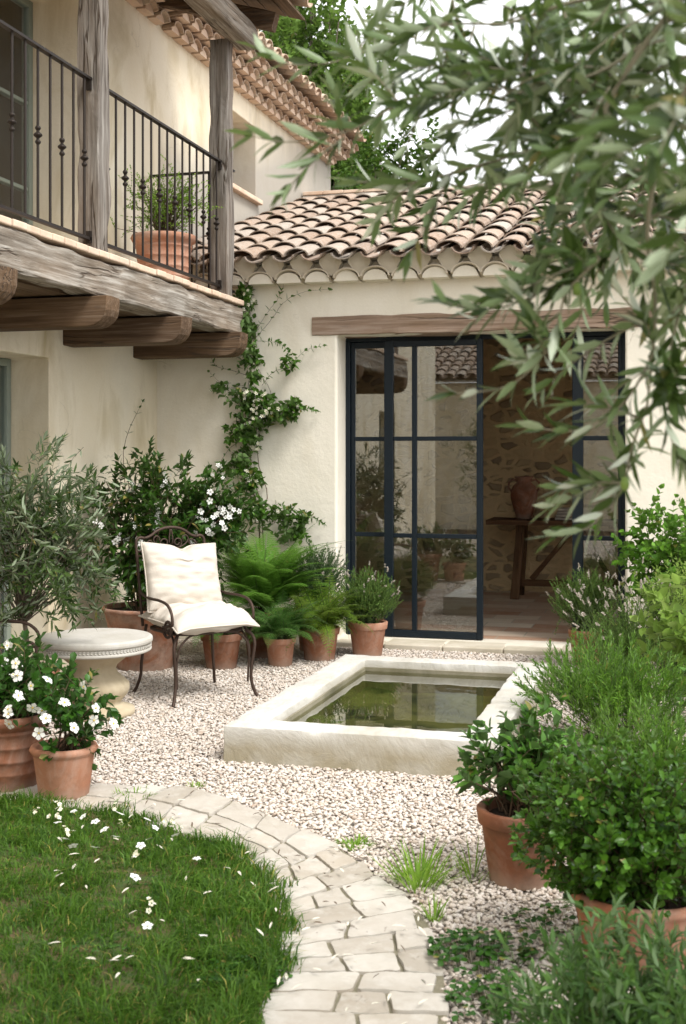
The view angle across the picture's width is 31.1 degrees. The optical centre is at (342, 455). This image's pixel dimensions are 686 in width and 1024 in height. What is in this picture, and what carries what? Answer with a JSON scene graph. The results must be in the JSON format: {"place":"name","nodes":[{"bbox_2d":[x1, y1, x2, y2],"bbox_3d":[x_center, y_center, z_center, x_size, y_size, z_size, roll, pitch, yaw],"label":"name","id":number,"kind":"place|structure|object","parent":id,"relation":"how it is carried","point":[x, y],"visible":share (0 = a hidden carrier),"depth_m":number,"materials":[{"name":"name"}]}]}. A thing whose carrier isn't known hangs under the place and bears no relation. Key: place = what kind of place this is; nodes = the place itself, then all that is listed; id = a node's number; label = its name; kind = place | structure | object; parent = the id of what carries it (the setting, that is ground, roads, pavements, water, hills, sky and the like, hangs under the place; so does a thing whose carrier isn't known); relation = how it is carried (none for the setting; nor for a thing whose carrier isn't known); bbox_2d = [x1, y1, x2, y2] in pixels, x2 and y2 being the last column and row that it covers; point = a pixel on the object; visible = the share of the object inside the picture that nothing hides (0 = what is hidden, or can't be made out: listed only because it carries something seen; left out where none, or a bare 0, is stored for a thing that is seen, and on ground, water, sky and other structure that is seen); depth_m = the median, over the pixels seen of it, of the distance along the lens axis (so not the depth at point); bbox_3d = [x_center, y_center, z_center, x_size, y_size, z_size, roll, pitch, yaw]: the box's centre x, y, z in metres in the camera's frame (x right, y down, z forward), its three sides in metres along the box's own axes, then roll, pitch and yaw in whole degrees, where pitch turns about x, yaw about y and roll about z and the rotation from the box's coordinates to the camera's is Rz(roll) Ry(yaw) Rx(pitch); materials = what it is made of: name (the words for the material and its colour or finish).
{"place":"outdoors","nodes":[
{"label":"outdoors","id":0,"kind":"place"},
{"bbox_2d":[0,784,316,1023],"bbox_3d":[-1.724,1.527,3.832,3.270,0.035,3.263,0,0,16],"label":"lawn","id":1,"kind":"structure","parent":0,"point":[130,974],"depth_m":3.95,"materials":[{"name":"plant"}]},
{"bbox_2d":[47,809,60,818],"bbox_3d":[-1.183,1.474,5.047,0.060,0.034,0.033,0,0,-18],"label":"withered blossom","id":2,"kind":"object","parent":1,"relation":"on","point":[58,816],"visible":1,"depth_m":5.05,"materials":[{"name":"beige plant"}]},
{"bbox_2d":[24,930,142,982],"bbox_3d":[-0.766,1.522,3.742,0.342,0.059,0.412,0,0,16],"label":"clover patch","id":3,"kind":"object","parent":1,"relation":"on","point":[94,950],"visible":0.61,"depth_m":3.75,"materials":[{"name":"green plant"}]},
{"bbox_2d":[91,819,99,823],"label":"fallen flower","id":4,"kind":"object","parent":1,"relation":"on","point":[94,822],"visible":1,"depth_m":4.95,"materials":[{"name":"white plant"}]},
{"bbox_2d":[131,846,139,858],"bbox_3d":[-0.769,1.479,4.584,0.045,0.042,0.073,-11,-12,-16],"label":"withered blossom","id":5,"kind":"object","parent":1,"relation":"on","point":[134,854],"visible":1,"depth_m":4.57,"materials":[{"name":"beige plant"}]},
{"bbox_2d":[130,873,140,880],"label":"fallen flower","id":6,"kind":"object","parent":1,"relation":"on","point":[136,876],"visible":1,"depth_m":4.30,"materials":[{"name":"white plant"}]},
{"bbox_2d":[136,842,145,848],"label":"fallen flower","id":7,"kind":"object","parent":1,"relation":"on","point":[141,843],"visible":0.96,"depth_m":4.65,"materials":[{"name":"white plant"}]},
{"bbox_2d":[141,921,152,928],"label":"fallen flower","id":8,"kind":"object","parent":1,"relation":"on","point":[148,925],"visible":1,"depth_m":3.86,"materials":[{"name":"white plant"}]},
{"bbox_2d":[146,897,155,913],"bbox_3d":[-0.637,1.479,4.053,0.035,0.032,0.056,7,18,26],"label":"withered blossom","id":9,"kind":"object","parent":1,"relation":"on","point":[151,903],"visible":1,"depth_m":4.06,"materials":[{"name":"beige plant"}]},
{"bbox_2d":[130,875,201,906],"bbox_3d":[-0.641,1.521,4.275,0.285,0.060,0.311,0,0,-37],"label":"clover patch","id":10,"kind":"object","parent":1,"relation":"on","point":[155,886],"visible":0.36,"depth_m":4.30,"materials":[{"name":"green plant"}]},
{"bbox_2d":[181,945,292,993],"bbox_3d":[-0.319,1.518,3.644,0.356,0.065,0.340,0,0,16],"label":"clover patch","id":11,"kind":"object","parent":1,"relation":"on","point":[273,980],"visible":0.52,"depth_m":3.61,"materials":[{"name":"green plant"}]},
{"bbox_2d":[0,783,448,1023],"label":"path","id":12,"kind":"structure","parent":0,"point":[311,998],"depth_m":4.03,"materials":[{"name":"beige stone"}]},
{"bbox_2d":[0,629,79,792],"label":"potted gardenia","id":13,"kind":"object","parent":12,"relation":"on","point":[17,768],"visible":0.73,"depth_m":5.65,"materials":[{"name":"plant"}]},
{"bbox_2d":[3,652,123,799],"bbox_3d":[-1.244,1.223,5.548,0.497,0.655,0.471,0,0,37],"label":"potted gardenia","id":14,"kind":"object","parent":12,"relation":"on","point":[65,765],"visible":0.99,"depth_m":5.49,"materials":[{"name":"green plant"}]},
{"bbox_2d":[112,784,157,799],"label":"weed tuft","id":15,"kind":"object","parent":12,"relation":"on","point":[134,792],"visible":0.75,"depth_m":5.58,"materials":[{"name":"green plant"}]},
{"bbox_2d":[43,639,685,1023],"bbox_3d":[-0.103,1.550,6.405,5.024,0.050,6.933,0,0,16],"label":"gravel","id":16,"kind":"structure","parent":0,"point":[190,663],"depth_m":5.77,"materials":[{"name":"beige gravel"}]},
{"bbox_2d":[0,619,48,734],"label":"garden chair","id":17,"kind":"object","parent":16,"relation":"on","point":[35,629],"visible":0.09,"depth_m":6.80,"materials":[{"name":"metal"}]},
{"bbox_2d":[0,637,58,694],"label":"potted gardenia","id":18,"kind":"object","parent":16,"relation":"on","point":[6,645],"visible":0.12,"depth_m":6.28,"materials":[{"name":"plant"}]},
{"bbox_2d":[0,428,135,727],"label":"olive bush","id":19,"kind":"object","parent":16,"relation":"on","point":[20,577],"visible":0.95,"depth_m":6.84,"materials":[{"name":"green plant"}]},
{"bbox_2d":[35,628,152,722],"bbox_3d":[-1.486,1.314,7.365,0.690,0.472,0.690,0,0,16],"label":"garden table","id":20,"kind":"object","parent":16,"relation":"on","point":[105,651],"visible":0.74,"depth_m":7.22,"materials":[{"name":"stone"}]},
{"bbox_2d":[70,399,271,671],"bbox_3d":[-1.232,0.567,9.071,1.529,1.965,1.054,0,0,16],"label":"potted jasmine","id":21,"kind":"object","parent":16,"relation":"on","point":[199,512],"visible":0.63,"depth_m":8.94,"materials":[{"name":"plant"}]},
{"bbox_2d":[132,526,259,707],"bbox_3d":[-0.976,1.013,7.992,0.623,1.081,0.672,0,0,-34],"label":"garden chair","id":22,"kind":"object","parent":16,"relation":"on","point":[170,632],"visible":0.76,"depth_m":7.92,"materials":[{"name":"metal"}]},
{"bbox_2d":[138,600,259,634],"bbox_3d":[-0.930,1.035,7.923,0.589,0.206,0.570,0,2,-34],"label":"seat cushion","id":23,"kind":"object","parent":22,"relation":"on","point":[205,617],"visible":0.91,"depth_m":7.76,"materials":[{"name":"fabric"}]},
{"bbox_2d":[140,542,221,612],"bbox_3d":[-1.056,0.801,8.094,0.549,0.475,0.234,3,-22,-33],"label":"back cushion","id":24,"kind":"object","parent":23,"relation":"on","point":[185,575],"visible":0.88,"depth_m":7.99,"materials":[{"name":"fabric"}]},
{"bbox_2d":[186,781,205,787],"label":"weed tuft","id":25,"kind":"object","parent":16,"relation":"on","point":[196,783],"visible":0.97,"depth_m":5.77,"materials":[{"name":"green plant"}]},
{"bbox_2d":[185,586,272,669],"bbox_3d":[-0.871,1.258,9.027,0.820,0.584,0.972,0,0,16],"label":"potted fern","id":26,"kind":"object","parent":16,"relation":"on","point":[226,648],"visible":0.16,"depth_m":8.88,"materials":[{"name":"orange ceramic"}]},
{"bbox_2d":[240,589,331,666],"bbox_3d":[-0.477,1.265,9.055,0.829,0.571,0.802,0,0,-36],"label":"potted fern","id":27,"kind":"object","parent":16,"relation":"on","point":[283,624],"visible":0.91,"depth_m":8.99,"materials":[{"name":"green plant"}]},
{"bbox_2d":[217,518,358,658],"bbox_3d":[-0.604,1.012,9.454,1.521,1.076,1.614,0,0,16],"label":"sword fern","id":28,"kind":"object","parent":16,"relation":"on","point":[268,577],"visible":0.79,"depth_m":9.34,"materials":[{"name":"green plant"}]},
{"bbox_2d":[262,571,377,661],"bbox_3d":[-0.194,1.210,9.333,0.968,0.679,0.993,0,0,16],"label":"potted fern","id":29,"kind":"object","parent":16,"relation":"on","point":[331,612],"visible":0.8,"depth_m":9.24,"materials":[{"name":"green plant"}]},
{"bbox_2d":[292,540,353,650],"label":"potted lavender","id":30,"kind":"object","parent":16,"relation":"on","point":[321,563],"visible":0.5,"depth_m":9.72,"materials":[{"name":"plant"}]},
{"bbox_2d":[334,834,374,851],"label":"weed tuft","id":31,"kind":"object","parent":16,"relation":"on","point":[357,841],"visible":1,"depth_m":4.90,"materials":[{"name":"green plant"}]},
{"bbox_2d":[330,561,403,655],"bbox_3d":[0.177,1.183,9.523,0.602,0.734,0.524,0,0,16],"label":"potted lavender","id":32,"kind":"object","parent":16,"relation":"on","point":[365,641],"visible":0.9,"depth_m":9.43,"materials":[{"name":"green plant"}]},
{"bbox_2d":[223,654,548,780],"bbox_3d":[0.372,1.579,7.161,1.403,0.442,2.331,0,0,16],"label":"stone basin","id":33,"kind":"object","parent":16,"relation":"in","point":[408,716],"visible":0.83,"depth_m":7.05,"materials":[{"name":"beige stone"}]},
{"bbox_2d":[369,831,475,893],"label":"weed tuft","id":34,"kind":"object","parent":16,"relation":"on","point":[422,870],"visible":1,"depth_m":4.45,"materials":[{"name":"green plant"}]},
{"bbox_2d":[414,895,449,921],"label":"weed tuft","id":35,"kind":"object","parent":16,"relation":"on","point":[433,919],"visible":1,"depth_m":4.10,"materials":[{"name":"green plant"}]},
{"bbox_2d":[223,0,685,558],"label":"olive tree","id":36,"kind":"object","parent":16,"relation":"on","point":[639,56],"visible":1,"depth_m":2.11,"materials":[{"name":"green plant"}]},
{"bbox_2d":[450,836,488,883],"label":"weed tuft","id":37,"kind":"object","parent":16,"relation":"on","point":[466,865],"visible":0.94,"depth_m":4.51,"materials":[{"name":"green plant"}]},
{"bbox_2d":[427,926,539,977],"bbox_3d":[0.420,1.512,3.767,0.359,0.078,0.350,0,0,16],"label":"clover patch","id":38,"kind":"object","parent":16,"relation":"on","point":[487,951],"visible":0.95,"depth_m":3.75,"materials":[{"name":"green plant"}]},
{"bbox_2d":[444,971,557,1023],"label":"clover patch","id":39,"kind":"object","parent":16,"relation":"on","point":[474,983],"visible":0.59,"depth_m":3.44,"materials":[{"name":"green plant"}]},
{"bbox_2d":[450,693,625,890],"bbox_3d":[0.717,1.206,4.489,0.654,0.688,0.616,0,0,16],"label":"potted camellia","id":40,"kind":"object","parent":16,"relation":"on","point":[503,805],"visible":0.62,"depth_m":4.45,"materials":[{"name":"plant"}]},
{"bbox_2d":[503,902,578,944],"bbox_3d":[0.705,1.524,4.005,0.329,0.054,0.360,0,0,-12],"label":"clover patch","id":41,"kind":"object","parent":16,"relation":"on","point":[544,917],"visible":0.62,"depth_m":4.03,"materials":[{"name":"green plant"}]},
{"bbox_2d":[482,890,685,1023],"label":"herb bush","id":42,"kind":"object","parent":16,"relation":"on","point":[598,986],"visible":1,"depth_m":2.87,"materials":[{"name":"green plant"}]},
{"bbox_2d":[546,557,624,666],"bbox_3d":[1.793,1.147,9.077,0.596,0.805,0.491,0,0,16],"label":"potted lavender","id":43,"kind":"object","parent":16,"relation":"on","point":[589,591],"visible":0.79,"depth_m":9.03,"materials":[{"name":"plant"}]},
{"bbox_2d":[507,726,685,984],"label":"potted boxwood","id":44,"kind":"object","parent":16,"relation":"on","point":[604,833],"visible":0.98,"depth_m":3.63,"materials":[{"name":"plant"}]},
{"bbox_2d":[510,628,685,744],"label":"rosemary bush","id":45,"kind":"object","parent":16,"relation":"on","point":[588,684],"visible":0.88,"depth_m":6.50,"materials":[{"name":"green plant"}]},
{"bbox_2d":[562,556,678,696],"bbox_3d":[1.872,1.103,7.921,0.881,0.900,1.006,0,0,16],"label":"lavender bush","id":46,"kind":"object","parent":16,"relation":"on","point":[625,628],"visible":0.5,"depth_m":7.84,"materials":[{"name":"green plant"}]},
{"bbox_2d":[562,691,685,796],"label":"rosemary bush","id":47,"kind":"object","parent":16,"relation":"on","point":[667,737],"visible":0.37,"depth_m":5.58,"materials":[{"name":"green plant"}]},
{"bbox_2d":[589,483,685,674],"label":"mint bush","id":48,"kind":"object","parent":16,"relation":"on","point":[663,547],"visible":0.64,"depth_m":8.61,"materials":[{"name":"green plant"}]},
{"bbox_2d":[628,553,685,694],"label":"spurge bush","id":49,"kind":"object","parent":16,"relation":"on","point":[678,593],"visible":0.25,"depth_m":7.89,"materials":[{"name":"green plant"}]},
{"bbox_2d":[629,561,685,686],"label":"hydrangea bush","id":50,"kind":"object","parent":16,"relation":"on","point":[675,635],"visible":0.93,"depth_m":7.05,"materials":[{"name":"green plant"}]},
{"bbox_2d":[672,667,685,710],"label":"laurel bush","id":51,"kind":"object","parent":16,"relation":"on","point":[680,697],"visible":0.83,"depth_m":6.10,"materials":[{"name":"green plant"}]},
{"bbox_2d":[260,0,685,186],"label":"sky","id":52,"kind":"structure","parent":0,"point":[489,13],"materials":[{"name":"white"}]},
{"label":"ground","id":53,"kind":"structure","parent":0,"visible":0},
{"bbox_2d":[0,0,366,670],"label":"house","id":54,"kind":"structure","parent":53,"relation":"on","point":[97,98],"depth_m":9.28,"materials":[{"name":"beige paint"}]},
{"bbox_2d":[0,358,10,653],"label":"glazed door","id":55,"kind":"structure","parent":54,"relation":"in","point":[5,364],"depth_m":8.76,"materials":[{"name":"grey paint"}]},
{"bbox_2d":[0,0,32,225],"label":"balcony door","id":56,"kind":"structure","parent":54,"relation":"in","point":[18,14],"depth_m":9.15,"materials":[{"name":"grey paint"}]},
{"bbox_2d":[110,153,223,279],"bbox_3d":[-1.357,-1.783,9.623,0.750,1.018,0.670,0,0,28],"label":"balcony shrub","id":57,"kind":"object","parent":54,"relation":"on","point":[138,241],"visible":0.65,"depth_m":9.46,"materials":[{"name":"green plant"}]},
{"bbox_2d":[259,0,403,189],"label":"tree","id":58,"kind":"object","parent":53,"relation":"on","point":[287,35],"visible":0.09,"depth_m":26.44,"materials":[{"name":"green plant"}]},
{"bbox_2d":[331,116,440,189],"bbox_3d":[0.514,-2.241,23.095,3.250,8.344,3.063,0,0,-36],"label":"tree","id":59,"kind":"object","parent":53,"relation":"on","point":[366,165],"visible":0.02,"depth_m":22.91,"materials":[{"name":"green plant"}]},
{"bbox_2d":[157,176,685,658],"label":"garden room","id":60,"kind":"object","parent":53,"relation":"on","point":[379,460],"visible":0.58,"depth_m":10.36,"materials":[{"name":"paint"}]},
{"bbox_2d":[207,281,332,555],"bbox_3d":[-0.658,0.023,10.130,1.154,3.016,0.302,0,0,16],"label":"climbing jasmine","id":61,"kind":"object","parent":60,"relation":"attached to","point":[260,406],"visible":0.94,"depth_m":10.13,"materials":[{"name":"green plant"}]},
{"bbox_2d":[384,338,482,639],"bbox_3d":[0.742,0.275,10.120,0.822,2.446,0.050,0,0,15],"label":"glazed door","id":62,"kind":"structure","parent":60,"relation":"in","point":[389,535],"depth_m":10.14,"materials":[{"name":"blue metal"}]},
{"bbox_2d":[486,517,617,601],"bbox_3d":[2.368,1.091,12.937,1.650,0.839,0.627,0,0,16],"label":"trestle table","id":63,"kind":"object","parent":60,"relation":"on","point":[520,582],"visible":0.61,"depth_m":12.86,"materials":[{"name":"brown wood"}]},
{"bbox_2d":[508,476,540,518],"bbox_3d":[1.921,0.449,13.062,0.283,0.451,0.283,0,0,-29],"label":"clay jar","id":64,"kind":"object","parent":63,"relation":"on","point":[524,493],"visible":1,"depth_m":12.97,"materials":[{"name":"ceramic"}]},
{"bbox_2d":[555,507,597,520],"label":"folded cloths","id":65,"kind":"object","parent":63,"relation":"on","point":[562,512],"visible":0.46,"depth_m":12.78,"materials":[{"name":"fabric"}]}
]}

